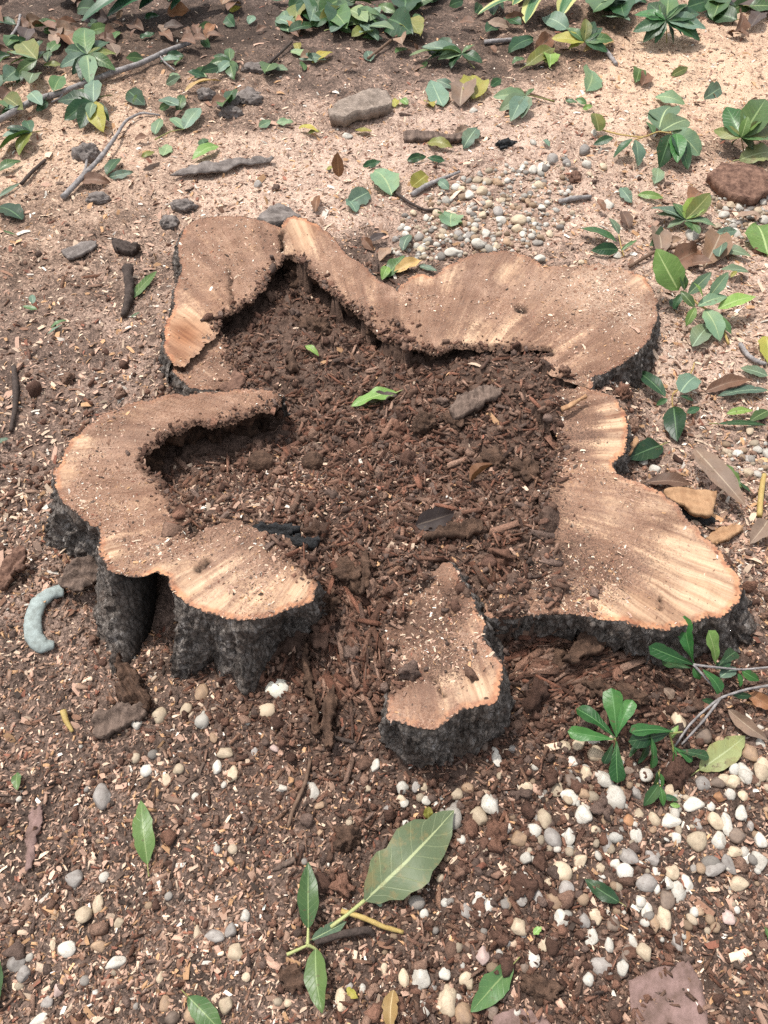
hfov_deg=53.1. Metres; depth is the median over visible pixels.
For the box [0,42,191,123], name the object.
branch
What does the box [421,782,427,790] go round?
pebble
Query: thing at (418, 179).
fallen leaf
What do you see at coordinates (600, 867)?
pebble
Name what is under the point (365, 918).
twig
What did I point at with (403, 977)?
pebble
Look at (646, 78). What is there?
fallen leaf
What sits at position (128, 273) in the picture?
stick
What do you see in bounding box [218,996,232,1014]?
pebble
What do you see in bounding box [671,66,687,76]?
fallen leaf
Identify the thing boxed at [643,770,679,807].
glossy seedling
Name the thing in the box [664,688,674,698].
fallen leaf
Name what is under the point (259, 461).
earth ball
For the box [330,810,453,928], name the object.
fallen leaf
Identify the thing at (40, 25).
fallen leaf
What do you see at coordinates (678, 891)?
pebble
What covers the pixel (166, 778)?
pebble
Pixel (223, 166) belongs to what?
bark strip
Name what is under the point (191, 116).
leafy sprig
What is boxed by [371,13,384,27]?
fallen leaf
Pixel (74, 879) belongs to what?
pebble
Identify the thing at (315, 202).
fallen leaf
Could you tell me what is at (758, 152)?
fallen leaf
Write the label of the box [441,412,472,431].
rot clod
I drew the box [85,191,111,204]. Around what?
rock
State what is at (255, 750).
pebble
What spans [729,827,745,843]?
pebble
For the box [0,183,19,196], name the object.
fallen leaf
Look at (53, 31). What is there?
fallen leaf
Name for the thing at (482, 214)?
pebble
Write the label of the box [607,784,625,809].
pebble
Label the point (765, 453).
pebble
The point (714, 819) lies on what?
pebble
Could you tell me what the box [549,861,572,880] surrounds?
pebble
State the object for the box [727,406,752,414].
fallen leaf
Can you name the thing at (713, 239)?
fallen leaf
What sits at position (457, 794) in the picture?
pebble
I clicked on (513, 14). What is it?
fallen leaf
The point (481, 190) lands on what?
pebble
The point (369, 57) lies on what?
twig
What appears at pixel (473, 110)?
pebble
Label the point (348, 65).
fallen leaf
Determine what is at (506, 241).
pebble
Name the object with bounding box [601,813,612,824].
pebble
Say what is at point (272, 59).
twig
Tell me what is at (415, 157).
fallen leaf
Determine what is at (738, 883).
pebble
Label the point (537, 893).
pebble
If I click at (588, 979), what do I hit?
pebble
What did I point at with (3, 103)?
fallen leaf
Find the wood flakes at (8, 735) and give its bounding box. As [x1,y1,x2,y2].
[0,455,767,1023]
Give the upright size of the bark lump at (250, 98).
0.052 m
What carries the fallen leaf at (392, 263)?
on the ground
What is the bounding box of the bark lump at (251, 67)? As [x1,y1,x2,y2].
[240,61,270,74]
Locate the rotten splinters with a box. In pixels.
[0,51,767,1023]
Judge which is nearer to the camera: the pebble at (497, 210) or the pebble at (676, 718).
the pebble at (676, 718)
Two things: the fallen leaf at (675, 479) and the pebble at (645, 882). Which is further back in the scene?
the fallen leaf at (675, 479)
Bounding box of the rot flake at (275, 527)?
[252,521,299,535]
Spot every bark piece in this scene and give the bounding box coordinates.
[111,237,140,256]
[216,86,260,109]
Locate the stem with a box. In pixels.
[756,473,766,517]
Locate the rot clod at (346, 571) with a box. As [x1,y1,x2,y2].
[331,556,362,595]
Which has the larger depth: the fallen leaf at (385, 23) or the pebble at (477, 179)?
the fallen leaf at (385, 23)
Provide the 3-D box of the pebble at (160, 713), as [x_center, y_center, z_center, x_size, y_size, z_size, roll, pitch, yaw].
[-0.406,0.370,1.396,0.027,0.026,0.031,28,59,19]
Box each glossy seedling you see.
[568,688,636,782]
[628,723,708,768]
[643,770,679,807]
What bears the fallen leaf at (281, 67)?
on the ground
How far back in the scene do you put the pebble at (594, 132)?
2.57 m
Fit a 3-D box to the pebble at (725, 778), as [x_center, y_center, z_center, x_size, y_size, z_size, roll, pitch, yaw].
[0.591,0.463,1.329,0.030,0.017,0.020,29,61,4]
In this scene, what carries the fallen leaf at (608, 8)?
on the fallen leaf at (623, 9)
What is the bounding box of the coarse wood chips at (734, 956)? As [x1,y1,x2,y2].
[0,452,767,1023]
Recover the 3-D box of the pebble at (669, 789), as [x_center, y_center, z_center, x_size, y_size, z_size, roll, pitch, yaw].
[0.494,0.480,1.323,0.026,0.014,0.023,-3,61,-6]
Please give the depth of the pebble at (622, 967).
1.15 m
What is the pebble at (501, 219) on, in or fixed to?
on the ground
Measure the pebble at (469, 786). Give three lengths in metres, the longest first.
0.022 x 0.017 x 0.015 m
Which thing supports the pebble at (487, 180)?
on the ground
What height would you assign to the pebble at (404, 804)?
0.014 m
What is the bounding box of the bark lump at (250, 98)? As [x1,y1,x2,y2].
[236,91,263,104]
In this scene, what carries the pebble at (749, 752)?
on the ground
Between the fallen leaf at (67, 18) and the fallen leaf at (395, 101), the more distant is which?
the fallen leaf at (67, 18)
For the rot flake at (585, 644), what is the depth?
1.42 m
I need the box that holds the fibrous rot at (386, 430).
[154,286,628,699]
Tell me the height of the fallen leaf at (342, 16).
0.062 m
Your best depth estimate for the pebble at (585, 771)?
1.34 m
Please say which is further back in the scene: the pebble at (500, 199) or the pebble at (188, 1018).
the pebble at (500, 199)
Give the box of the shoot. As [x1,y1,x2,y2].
[60,709,73,732]
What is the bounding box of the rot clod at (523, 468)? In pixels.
[510,453,541,483]
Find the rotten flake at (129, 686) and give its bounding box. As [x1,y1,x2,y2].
[113,652,151,711]
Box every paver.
[492,1008,550,1023]
[628,961,707,1023]
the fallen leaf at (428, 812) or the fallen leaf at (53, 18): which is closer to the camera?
the fallen leaf at (428, 812)
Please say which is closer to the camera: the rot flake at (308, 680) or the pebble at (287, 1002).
the pebble at (287, 1002)
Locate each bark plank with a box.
[0,545,27,591]
[449,384,504,419]
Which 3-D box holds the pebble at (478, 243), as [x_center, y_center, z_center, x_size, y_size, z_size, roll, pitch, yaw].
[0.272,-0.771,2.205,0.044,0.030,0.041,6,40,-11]
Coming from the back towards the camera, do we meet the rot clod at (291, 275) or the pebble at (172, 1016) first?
the rot clod at (291, 275)
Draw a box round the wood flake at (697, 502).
[663,486,716,518]
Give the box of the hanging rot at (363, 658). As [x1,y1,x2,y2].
[280,497,421,792]
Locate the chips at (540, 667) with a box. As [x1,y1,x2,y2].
[492,583,685,726]
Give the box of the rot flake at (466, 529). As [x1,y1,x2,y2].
[422,518,483,541]
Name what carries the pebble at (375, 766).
on the ground
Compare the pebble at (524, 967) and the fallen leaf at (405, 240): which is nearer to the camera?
the pebble at (524, 967)
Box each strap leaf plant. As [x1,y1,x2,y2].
[81,0,180,21]
[478,0,575,22]
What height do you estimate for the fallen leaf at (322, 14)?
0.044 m
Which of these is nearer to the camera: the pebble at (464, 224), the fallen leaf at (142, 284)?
the fallen leaf at (142, 284)
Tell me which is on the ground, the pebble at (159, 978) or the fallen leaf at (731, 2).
the pebble at (159, 978)
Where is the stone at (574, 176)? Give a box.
[568,170,581,183]
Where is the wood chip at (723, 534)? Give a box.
[706,524,742,545]
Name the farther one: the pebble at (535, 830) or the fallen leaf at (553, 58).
the fallen leaf at (553, 58)
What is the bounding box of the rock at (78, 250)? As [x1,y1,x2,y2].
[61,240,96,260]
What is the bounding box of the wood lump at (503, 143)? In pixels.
[495,137,517,149]
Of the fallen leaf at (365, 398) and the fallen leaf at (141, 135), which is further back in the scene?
the fallen leaf at (141, 135)
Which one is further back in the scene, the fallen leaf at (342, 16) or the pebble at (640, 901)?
the fallen leaf at (342, 16)
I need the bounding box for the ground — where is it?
[0,0,767,1023]
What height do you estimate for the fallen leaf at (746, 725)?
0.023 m
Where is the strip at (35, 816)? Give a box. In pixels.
[24,804,42,871]
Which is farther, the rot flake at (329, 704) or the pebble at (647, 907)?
the rot flake at (329, 704)
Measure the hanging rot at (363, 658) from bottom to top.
0.188 m
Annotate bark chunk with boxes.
[706,162,767,206]
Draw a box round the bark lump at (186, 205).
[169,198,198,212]
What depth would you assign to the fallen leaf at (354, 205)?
2.33 m
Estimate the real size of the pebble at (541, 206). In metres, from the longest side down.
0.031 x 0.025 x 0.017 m
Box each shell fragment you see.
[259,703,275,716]
[265,679,288,697]
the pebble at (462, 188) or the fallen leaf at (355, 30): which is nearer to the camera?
the pebble at (462, 188)
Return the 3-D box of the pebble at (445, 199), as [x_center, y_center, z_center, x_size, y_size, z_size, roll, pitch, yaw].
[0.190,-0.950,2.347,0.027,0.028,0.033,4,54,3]
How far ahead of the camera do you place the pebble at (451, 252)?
2.19 m
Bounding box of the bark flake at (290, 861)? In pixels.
[272,851,299,870]
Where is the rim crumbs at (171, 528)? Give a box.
[123,249,578,712]
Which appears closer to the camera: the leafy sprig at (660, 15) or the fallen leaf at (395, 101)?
the fallen leaf at (395, 101)
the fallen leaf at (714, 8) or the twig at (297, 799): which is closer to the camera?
the twig at (297, 799)
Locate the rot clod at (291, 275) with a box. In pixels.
[283,262,298,288]
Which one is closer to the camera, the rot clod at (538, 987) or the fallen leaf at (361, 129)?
the rot clod at (538, 987)
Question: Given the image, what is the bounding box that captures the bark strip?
[170,155,273,176]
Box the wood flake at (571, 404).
[561,394,587,412]
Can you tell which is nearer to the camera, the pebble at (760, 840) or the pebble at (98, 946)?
the pebble at (98, 946)
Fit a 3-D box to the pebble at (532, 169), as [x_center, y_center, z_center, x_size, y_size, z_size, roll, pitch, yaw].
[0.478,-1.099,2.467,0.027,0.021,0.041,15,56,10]
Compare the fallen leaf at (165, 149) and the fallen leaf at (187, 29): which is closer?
the fallen leaf at (165, 149)
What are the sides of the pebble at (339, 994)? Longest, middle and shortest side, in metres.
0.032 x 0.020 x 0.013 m
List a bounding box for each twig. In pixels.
[10,14,21,34]
[20,159,46,185]
[60,112,159,199]
[267,41,292,63]
[286,862,326,1012]
[287,759,311,827]
[314,926,375,944]
[322,733,354,743]
[341,908,403,933]
[367,18,426,59]
[393,190,440,211]
[410,170,460,196]
[524,91,554,102]
[591,105,701,169]
[628,235,705,267]
[641,362,700,440]
[649,616,767,746]
[653,249,755,346]
[738,342,766,365]
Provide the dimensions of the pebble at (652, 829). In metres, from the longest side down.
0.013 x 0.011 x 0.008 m
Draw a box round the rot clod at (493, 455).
[475,443,510,470]
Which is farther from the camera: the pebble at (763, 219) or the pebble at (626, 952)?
the pebble at (763, 219)
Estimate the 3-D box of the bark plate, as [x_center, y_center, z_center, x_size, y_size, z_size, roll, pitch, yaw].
[-0.606,0.124,1.535,0.069,0.043,0.084,34,61,22]
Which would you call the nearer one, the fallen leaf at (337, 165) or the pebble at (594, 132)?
the fallen leaf at (337, 165)
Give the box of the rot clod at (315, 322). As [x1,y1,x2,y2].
[294,313,332,336]
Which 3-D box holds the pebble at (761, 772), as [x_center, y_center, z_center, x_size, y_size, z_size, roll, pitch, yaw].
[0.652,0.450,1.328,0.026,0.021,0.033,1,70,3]
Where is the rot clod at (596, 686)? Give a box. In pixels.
[581,675,613,697]
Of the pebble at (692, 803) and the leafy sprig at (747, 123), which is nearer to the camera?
the pebble at (692, 803)
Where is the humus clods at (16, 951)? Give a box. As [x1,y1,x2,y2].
[0,163,767,1023]
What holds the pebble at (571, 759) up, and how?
on the ground
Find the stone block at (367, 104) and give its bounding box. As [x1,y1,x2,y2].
[328,88,391,126]
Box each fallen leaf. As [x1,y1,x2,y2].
[0,6,3,24]
[0,16,15,24]
[0,51,9,58]
[0,86,10,99]
[0,100,8,107]
[0,159,20,170]
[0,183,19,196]
[0,203,23,219]
[0,437,7,442]
[0,961,2,995]
[3,34,18,45]
[3,64,19,81]
[3,91,22,109]
[7,36,25,48]
[11,772,20,789]
[14,69,22,82]
[16,16,28,26]
[17,26,34,40]
[21,71,40,83]
[23,305,36,309]
[26,90,42,104]
[28,295,35,303]
[32,20,54,27]
[35,18,55,26]
[36,101,47,110]
[43,27,50,34]
[43,51,51,62]
[43,61,59,66]
[46,40,60,51]
[48,17,57,25]
[48,27,62,34]
[48,34,59,43]
[48,75,65,91]
[51,319,65,327]
[56,20,74,36]
[56,29,75,44]
[59,15,75,22]
[69,22,83,27]
[77,0,98,14]
[82,171,110,183]
[87,19,97,26]
[88,1,108,22]
[90,22,104,34]
[99,32,115,42]
[104,23,118,41]
[104,158,120,174]
[106,43,120,56]
[109,169,132,178]
[112,31,120,37]
[125,17,143,30]
[125,87,144,104]
[132,800,154,876]
[133,271,156,297]
[135,132,148,140]
[140,32,154,38]
[141,151,153,156]
[144,12,158,19]
[151,118,162,133]
[158,24,166,31]
[158,28,172,40]
[158,96,178,105]
[159,144,172,155]
[160,55,180,61]
[163,19,182,27]
[166,1,190,16]
[166,75,180,85]
[167,50,183,57]
[175,95,185,109]
[177,78,219,93]
[181,990,221,1023]
[182,26,190,34]
[188,69,204,76]
[191,23,201,33]
[192,142,217,159]
[194,66,203,77]
[198,138,207,144]
[201,38,209,47]
[203,23,215,37]
[223,13,234,26]
[224,89,237,103]
[229,5,240,11]
[247,15,255,23]
[256,25,265,31]
[259,119,270,127]
[272,63,287,70]
[275,10,294,31]
[275,15,293,25]
[276,117,292,124]
[286,4,305,19]
[286,15,302,34]
[288,0,302,6]
[289,20,319,31]
[291,49,303,55]
[293,42,300,48]
[295,2,315,19]
[299,53,325,60]
[299,124,318,132]
[300,0,318,16]
[303,0,319,20]
[305,345,318,355]
[305,921,345,942]
[310,11,326,26]
[311,195,319,211]
[312,51,332,62]
[319,0,346,11]
[319,5,338,23]
[324,1,336,26]
[324,15,361,30]
[326,3,350,28]
[329,22,352,31]
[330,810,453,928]
[331,152,343,176]
[336,0,353,8]
[338,27,351,32]
[341,62,357,69]
[346,199,359,211]
[346,987,357,998]
[348,187,370,204]
[349,0,375,4]
[350,5,368,21]
[351,387,401,405]
[352,25,366,36]
[356,127,371,131]
[357,8,363,21]
[360,6,379,23]
[360,24,378,40]
[362,34,382,39]
[362,237,373,250]
[363,51,374,60]
[363,159,380,167]
[368,390,396,402]
[369,20,393,29]
[370,6,380,22]
[370,168,399,195]
[370,233,386,240]
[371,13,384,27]
[375,14,388,20]
[378,2,395,12]
[378,247,391,260]
[380,266,390,279]
[381,982,398,1023]
[384,6,412,36]
[387,255,404,276]
[391,0,421,11]
[392,98,398,106]
[394,257,421,272]
[399,15,423,35]
[399,234,411,250]
[400,97,408,103]
[407,153,425,161]
[408,506,453,530]
[410,170,428,187]
[412,0,431,9]
[419,264,436,270]
[423,806,432,818]
[425,80,448,105]
[428,136,452,147]
[428,155,444,162]
[436,78,450,88]
[437,211,462,226]
[438,178,448,188]
[448,78,475,105]
[455,125,468,132]
[460,74,488,99]
[461,127,479,148]
[469,463,491,482]
[470,957,519,1011]
[488,3,499,14]
[488,17,508,27]
[490,77,500,86]
[491,45,496,52]
[504,16,521,24]
[505,11,523,24]
[508,35,533,52]
[512,56,524,63]
[518,0,524,8]
[520,44,554,69]
[533,926,541,934]
[535,31,553,48]
[542,11,568,29]
[543,139,549,145]
[544,52,559,67]
[565,98,576,102]
[576,97,586,104]
[583,64,602,91]
[583,104,592,109]
[584,32,613,51]
[585,0,614,11]
[585,879,625,906]
[597,199,605,210]
[601,1,616,10]
[601,14,629,19]
[609,0,634,17]
[613,0,640,4]
[619,187,632,202]
[619,211,632,229]
[629,437,667,460]
[633,66,645,82]
[637,191,662,198]
[640,70,653,85]
[644,472,691,486]
[649,226,663,246]
[650,225,671,250]
[651,168,664,183]
[655,89,684,104]
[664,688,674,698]
[669,299,678,309]
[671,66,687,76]
[673,240,700,269]
[684,222,692,230]
[684,437,745,505]
[687,0,706,11]
[687,186,701,198]
[689,255,711,266]
[691,735,744,775]
[697,374,750,394]
[701,228,732,272]
[704,81,721,99]
[705,0,730,19]
[706,5,738,22]
[709,420,767,425]
[711,0,735,5]
[713,242,727,255]
[717,227,736,235]
[718,385,767,395]
[721,263,748,272]
[721,704,767,739]
[726,28,749,36]
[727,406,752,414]
[727,465,741,487]
[729,245,751,256]
[731,0,751,12]
[731,0,766,6]
[732,142,767,163]
[736,8,750,30]
[736,211,761,217]
[740,482,751,492]
[741,365,767,376]
[743,0,767,10]
[745,222,767,255]
[748,11,766,27]
[748,691,767,709]
[749,518,767,543]
[750,409,767,420]
[758,336,767,361]
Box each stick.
[9,365,19,431]
[120,263,134,317]
[484,38,511,43]
[558,195,591,203]
[604,47,617,65]
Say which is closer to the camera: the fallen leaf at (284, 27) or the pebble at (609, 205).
the pebble at (609, 205)
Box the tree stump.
[43,215,759,767]
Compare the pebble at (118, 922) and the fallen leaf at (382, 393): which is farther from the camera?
the fallen leaf at (382, 393)
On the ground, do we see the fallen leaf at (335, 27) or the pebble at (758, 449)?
the pebble at (758, 449)
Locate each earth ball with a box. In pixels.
[248,450,273,472]
[301,451,322,469]
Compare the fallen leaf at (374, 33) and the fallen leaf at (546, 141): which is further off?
the fallen leaf at (374, 33)
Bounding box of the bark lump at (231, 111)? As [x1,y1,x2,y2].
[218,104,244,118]
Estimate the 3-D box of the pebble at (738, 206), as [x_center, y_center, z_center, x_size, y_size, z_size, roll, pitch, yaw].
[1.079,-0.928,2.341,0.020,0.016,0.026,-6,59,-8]
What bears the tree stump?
on the ground
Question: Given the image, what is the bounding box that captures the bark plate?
[57,555,97,592]
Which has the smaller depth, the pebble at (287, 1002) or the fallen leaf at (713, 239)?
the pebble at (287, 1002)
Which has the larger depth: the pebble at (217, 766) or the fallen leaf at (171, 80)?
the fallen leaf at (171, 80)
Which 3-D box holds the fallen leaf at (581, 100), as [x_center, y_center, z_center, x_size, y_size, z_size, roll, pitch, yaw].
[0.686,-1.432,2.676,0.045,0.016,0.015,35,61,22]
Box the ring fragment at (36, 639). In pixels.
[23,585,63,652]
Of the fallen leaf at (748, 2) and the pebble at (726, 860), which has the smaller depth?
the pebble at (726, 860)
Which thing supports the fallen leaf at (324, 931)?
on the ground
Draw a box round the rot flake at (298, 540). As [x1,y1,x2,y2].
[267,530,319,551]
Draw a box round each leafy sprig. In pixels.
[0,120,40,154]
[7,38,50,73]
[58,79,112,131]
[60,28,115,82]
[154,108,201,139]
[210,48,237,79]
[410,40,482,68]
[493,87,554,120]
[552,18,612,51]
[580,218,636,256]
[633,0,705,42]
[652,193,714,227]
[714,99,767,150]
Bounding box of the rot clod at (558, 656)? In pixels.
[551,647,567,667]
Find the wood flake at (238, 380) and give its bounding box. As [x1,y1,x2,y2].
[215,368,245,391]
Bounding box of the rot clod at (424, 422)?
[411,411,439,434]
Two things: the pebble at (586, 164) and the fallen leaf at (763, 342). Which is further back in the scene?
the pebble at (586, 164)
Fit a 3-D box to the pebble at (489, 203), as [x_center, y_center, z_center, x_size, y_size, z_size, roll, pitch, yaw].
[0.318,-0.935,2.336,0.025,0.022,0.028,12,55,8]
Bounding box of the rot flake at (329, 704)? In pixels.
[319,685,337,748]
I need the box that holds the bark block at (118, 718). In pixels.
[89,701,147,739]
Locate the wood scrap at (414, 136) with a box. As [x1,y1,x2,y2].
[403,130,462,143]
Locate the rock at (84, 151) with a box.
[71,142,100,162]
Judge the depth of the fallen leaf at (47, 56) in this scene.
2.85 m
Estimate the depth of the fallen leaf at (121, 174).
2.41 m
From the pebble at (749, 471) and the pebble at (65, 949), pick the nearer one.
the pebble at (65, 949)
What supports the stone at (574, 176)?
on the ground
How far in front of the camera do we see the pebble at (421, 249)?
2.21 m
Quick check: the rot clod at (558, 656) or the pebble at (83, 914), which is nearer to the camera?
the pebble at (83, 914)
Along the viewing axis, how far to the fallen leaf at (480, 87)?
2.73 m
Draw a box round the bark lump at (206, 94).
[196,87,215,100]
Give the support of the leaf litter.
on the ground
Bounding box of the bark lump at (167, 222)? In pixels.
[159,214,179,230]
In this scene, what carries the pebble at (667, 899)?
on the ground
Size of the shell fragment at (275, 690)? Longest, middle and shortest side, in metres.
0.048 x 0.040 x 0.019 m
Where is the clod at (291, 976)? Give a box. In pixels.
[278,961,304,996]
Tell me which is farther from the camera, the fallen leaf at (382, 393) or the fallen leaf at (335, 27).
the fallen leaf at (335, 27)
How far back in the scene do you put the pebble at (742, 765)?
1.33 m
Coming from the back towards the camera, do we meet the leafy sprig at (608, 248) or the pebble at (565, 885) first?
the leafy sprig at (608, 248)
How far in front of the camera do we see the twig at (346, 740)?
1.34 m
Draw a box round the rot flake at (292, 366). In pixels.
[285,349,298,375]
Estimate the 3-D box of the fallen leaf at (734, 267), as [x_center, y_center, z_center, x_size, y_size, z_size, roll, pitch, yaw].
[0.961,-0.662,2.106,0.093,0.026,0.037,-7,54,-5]
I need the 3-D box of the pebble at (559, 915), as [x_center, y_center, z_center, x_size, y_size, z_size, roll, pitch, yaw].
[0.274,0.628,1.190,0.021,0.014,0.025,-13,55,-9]
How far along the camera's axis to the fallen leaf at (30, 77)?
2.72 m
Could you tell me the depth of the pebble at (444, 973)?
1.16 m
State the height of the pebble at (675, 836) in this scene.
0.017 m
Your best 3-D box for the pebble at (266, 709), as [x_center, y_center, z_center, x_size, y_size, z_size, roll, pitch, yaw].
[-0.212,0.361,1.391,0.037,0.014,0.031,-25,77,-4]
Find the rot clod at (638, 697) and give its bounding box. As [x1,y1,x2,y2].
[612,679,650,708]
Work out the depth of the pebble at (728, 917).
1.20 m
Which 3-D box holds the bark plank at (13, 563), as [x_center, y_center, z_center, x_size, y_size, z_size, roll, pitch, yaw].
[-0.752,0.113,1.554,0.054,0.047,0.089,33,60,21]
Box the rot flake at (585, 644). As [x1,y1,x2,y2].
[562,631,607,665]
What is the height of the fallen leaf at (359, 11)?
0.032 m
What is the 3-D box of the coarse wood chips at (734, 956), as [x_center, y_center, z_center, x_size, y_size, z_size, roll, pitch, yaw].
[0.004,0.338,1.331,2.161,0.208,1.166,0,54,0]
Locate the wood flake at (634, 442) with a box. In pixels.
[628,436,639,455]
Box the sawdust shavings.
[0,0,767,595]
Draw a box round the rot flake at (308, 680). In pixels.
[301,637,320,735]
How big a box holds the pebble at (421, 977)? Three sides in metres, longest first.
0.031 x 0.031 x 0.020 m
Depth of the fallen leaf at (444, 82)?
2.76 m
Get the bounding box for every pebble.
[6,956,25,972]
[16,965,30,982]
[30,1012,47,1023]
[40,996,52,1007]
[50,937,55,950]
[51,909,58,919]
[54,983,62,996]
[57,940,75,957]
[65,869,82,888]
[75,906,91,923]
[90,940,105,952]
[92,895,103,913]
[93,783,111,809]
[105,956,126,968]
[114,917,123,928]
[131,721,141,729]
[152,707,166,723]
[156,971,163,982]
[159,995,170,1011]
[162,773,170,785]
[164,1010,180,1023]
[173,763,183,773]
[180,703,191,714]
[183,1008,194,1022]
[193,925,199,938]
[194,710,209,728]
[195,683,208,699]
[204,929,223,943]
[210,731,217,742]
[212,760,221,773]
[216,748,232,757]
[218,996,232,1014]
[224,922,236,937]
[227,765,238,782]
[227,943,242,960]
[240,909,249,921]
[241,972,249,981]
[251,747,257,756]
[254,180,261,187]
[269,744,278,751]
[284,999,291,1006]
[308,782,319,799]
[315,801,324,808]
[335,987,345,1011]
[342,133,352,138]
[359,983,365,992]
[365,785,370,791]
[370,758,379,771]
[380,963,387,973]
[392,236,398,242]
[396,781,408,794]
[396,795,405,802]
[398,968,408,987]
[400,799,408,807]
[410,210,416,215]
[412,781,419,792]
[412,969,430,988]
[417,246,425,252]
[420,1000,429,1016]
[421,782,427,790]
[422,796,430,805]
[423,214,429,221]
[427,202,433,206]
[432,209,441,216]
[437,984,456,1016]
[439,967,450,979]
[442,196,449,204]
[444,247,460,256]
[451,788,462,799]
[454,230,462,235]
[454,1001,472,1023]
[457,835,465,844]
[458,186,464,191]
[459,971,473,989]
[460,220,467,226]
[461,782,473,792]
[461,903,471,918]
[465,190,473,198]
[465,231,472,238]
[469,107,477,112]
[470,806,487,826]
[471,227,477,231]
[471,238,485,249]
[472,176,482,182]
[475,891,482,896]
[476,186,487,194]
[476,945,489,965]
[478,211,485,217]
[481,742,487,751]
[481,793,498,814]
[482,177,491,184]
[482,229,490,236]
[484,898,492,911]
[485,200,492,207]
[486,1005,498,1020]
[491,746,501,766]
[492,242,499,248]
[493,178,502,185]
[493,206,502,216]
[495,216,506,223]
[497,197,504,202]
[502,237,510,245]
[508,745,515,752]
[510,214,525,224]
[511,224,522,233]
[511,830,526,846]
[511,918,526,935]
[516,896,526,906]
[518,782,532,789]
[519,231,524,236]
[519,962,528,973]
[520,852,531,863]
[528,165,536,173]
[528,823,541,837]
[528,950,539,967]
[530,139,536,144]
[532,890,542,903]
[534,180,542,188]
[534,254,545,261]
[537,808,551,828]
[538,204,545,209]
[538,935,546,951]
[544,827,561,846]
[544,878,551,885]
[546,230,552,237]
[546,893,561,909]
[547,153,557,163]
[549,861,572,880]
[551,780,562,796]
[554,909,568,925]
[559,880,574,892]
[560,740,570,750]
[560,789,577,805]
[562,159,570,165]
[562,796,572,804]
[564,772,575,786]
[564,827,574,845]
[568,756,577,765]
[572,740,584,750]
[574,854,586,868]
[575,805,592,823]
[578,788,589,798]
[579,144,589,155]
[579,913,590,927]
[580,765,592,780]
[582,160,590,168]
[583,972,593,986]
[585,926,598,944]
[587,745,604,760]
[588,741,599,745]
[589,908,601,925]
[590,957,612,974]
[591,129,596,135]
[591,825,596,832]
[596,863,604,872]
[597,770,613,787]
[599,163,606,170]
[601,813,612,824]
[601,833,611,853]
[604,199,613,209]
[605,937,613,952]
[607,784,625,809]
[607,916,619,931]
[610,859,619,868]
[613,252,621,258]
[617,958,628,976]
[619,847,638,863]
[622,943,630,961]
[623,814,633,825]
[624,766,634,774]
[627,933,637,946]
[630,828,641,842]
[631,786,641,799]
[634,808,643,817]
[635,873,657,892]
[636,895,645,906]
[636,943,650,961]
[638,460,647,465]
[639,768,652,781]
[641,902,652,916]
[645,850,659,866]
[648,812,659,826]
[649,464,660,472]
[649,827,656,832]
[650,914,659,933]
[652,867,659,874]
[657,906,671,930]
[660,890,675,909]
[661,813,681,827]
[661,877,673,889]
[664,784,678,794]
[665,864,679,879]
[671,712,685,728]
[671,832,680,843]
[671,881,685,902]
[671,932,682,951]
[681,874,693,891]
[683,796,704,811]
[684,930,690,943]
[685,229,699,240]
[686,831,706,851]
[693,818,701,829]
[695,728,711,744]
[695,776,710,790]
[697,906,703,915]
[705,862,725,876]
[707,801,714,810]
[707,811,723,830]
[710,776,725,787]
[711,831,726,849]
[713,223,721,228]
[713,791,724,802]
[715,736,723,740]
[718,211,729,217]
[718,774,729,786]
[721,812,732,836]
[721,854,736,874]
[722,909,735,924]
[726,201,735,207]
[727,775,740,788]
[727,846,742,856]
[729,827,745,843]
[730,876,748,891]
[733,228,740,236]
[733,449,742,456]
[735,204,742,209]
[735,805,746,820]
[738,762,750,783]
[738,768,753,784]
[738,790,747,800]
[742,743,758,761]
[743,468,753,475]
[746,426,753,434]
[747,820,753,831]
[751,851,767,870]
[752,446,762,452]
[753,762,767,781]
[754,207,762,213]
[754,470,761,477]
[754,831,767,847]
[756,738,765,747]
[757,756,767,767]
[759,198,766,204]
[759,215,767,224]
[762,448,767,458]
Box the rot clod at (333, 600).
[322,587,345,612]
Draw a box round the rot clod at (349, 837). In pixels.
[333,824,361,853]
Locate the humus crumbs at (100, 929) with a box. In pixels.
[0,163,767,1023]
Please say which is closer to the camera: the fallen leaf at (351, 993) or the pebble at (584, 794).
the fallen leaf at (351, 993)
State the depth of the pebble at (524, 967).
1.16 m
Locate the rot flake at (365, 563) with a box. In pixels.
[358,549,370,596]
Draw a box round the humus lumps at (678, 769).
[0,289,767,901]
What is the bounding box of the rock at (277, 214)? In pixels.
[257,203,300,226]
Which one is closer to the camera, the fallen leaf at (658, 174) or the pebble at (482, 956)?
the pebble at (482, 956)
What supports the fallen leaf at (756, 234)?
on the ground
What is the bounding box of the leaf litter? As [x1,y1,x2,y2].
[0,0,707,242]
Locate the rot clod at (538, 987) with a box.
[517,970,565,1004]
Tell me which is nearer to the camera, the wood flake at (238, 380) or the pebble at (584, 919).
the pebble at (584, 919)
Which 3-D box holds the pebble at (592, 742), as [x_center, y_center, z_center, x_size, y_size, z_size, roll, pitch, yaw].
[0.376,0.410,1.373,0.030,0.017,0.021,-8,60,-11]
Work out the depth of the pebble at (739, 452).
1.76 m

